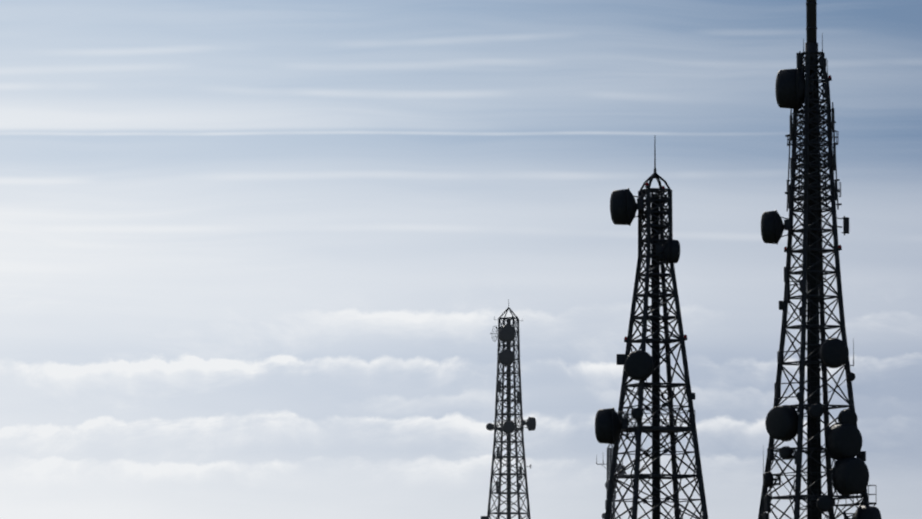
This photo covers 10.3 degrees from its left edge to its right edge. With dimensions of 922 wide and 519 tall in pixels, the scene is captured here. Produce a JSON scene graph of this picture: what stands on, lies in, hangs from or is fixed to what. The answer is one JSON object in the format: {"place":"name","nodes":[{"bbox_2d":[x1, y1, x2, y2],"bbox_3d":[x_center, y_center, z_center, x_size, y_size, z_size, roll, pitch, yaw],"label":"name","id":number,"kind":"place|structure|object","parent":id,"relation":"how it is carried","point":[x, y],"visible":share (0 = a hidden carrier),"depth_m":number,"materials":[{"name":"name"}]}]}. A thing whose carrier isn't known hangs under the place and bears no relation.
{"place":"outdoors","nodes":[
{"label":"outdoors","id":0,"kind":"place"},
{"bbox_2d":[0,0,921,518],"label":"sky","id":1,"kind":"structure","parent":0,"point":[259,259],"materials":[{"name":"blue"}]},
{"label":"ground","id":2,"kind":"structure","parent":0,"visible":0},
{"bbox_2d":[481,299,535,518],"bbox_3d":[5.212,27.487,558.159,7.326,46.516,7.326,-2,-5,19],"label":"communication tower","id":3,"kind":"structure","parent":2,"relation":"on","point":[506,333],"depth_m":558.36,"materials":[{"name":"metal"}]},
{"bbox_2d":[596,444,624,518],"bbox_3d":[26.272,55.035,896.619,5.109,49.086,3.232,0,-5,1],"label":"antenna","id":4,"kind":"object","parent":2,"relation":"on","point":[609,456],"visible":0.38,"depth_m":897.92,"materials":[{"name":"metal"}]},
{"bbox_2d":[595,141,707,518],"bbox_3d":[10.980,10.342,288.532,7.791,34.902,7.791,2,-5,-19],"label":"communication tower","id":5,"kind":"structure","parent":2,"relation":"on","point":[642,365],"depth_m":288.52,"materials":[{"name":"metal"}]},
{"bbox_2d":[758,0,881,518],"bbox_3d":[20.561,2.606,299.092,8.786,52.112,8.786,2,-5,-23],"label":"communication tower","id":6,"kind":"structure","parent":2,"relation":"on","point":[847,475],"depth_m":298.61,"materials":[{"name":"metal"}]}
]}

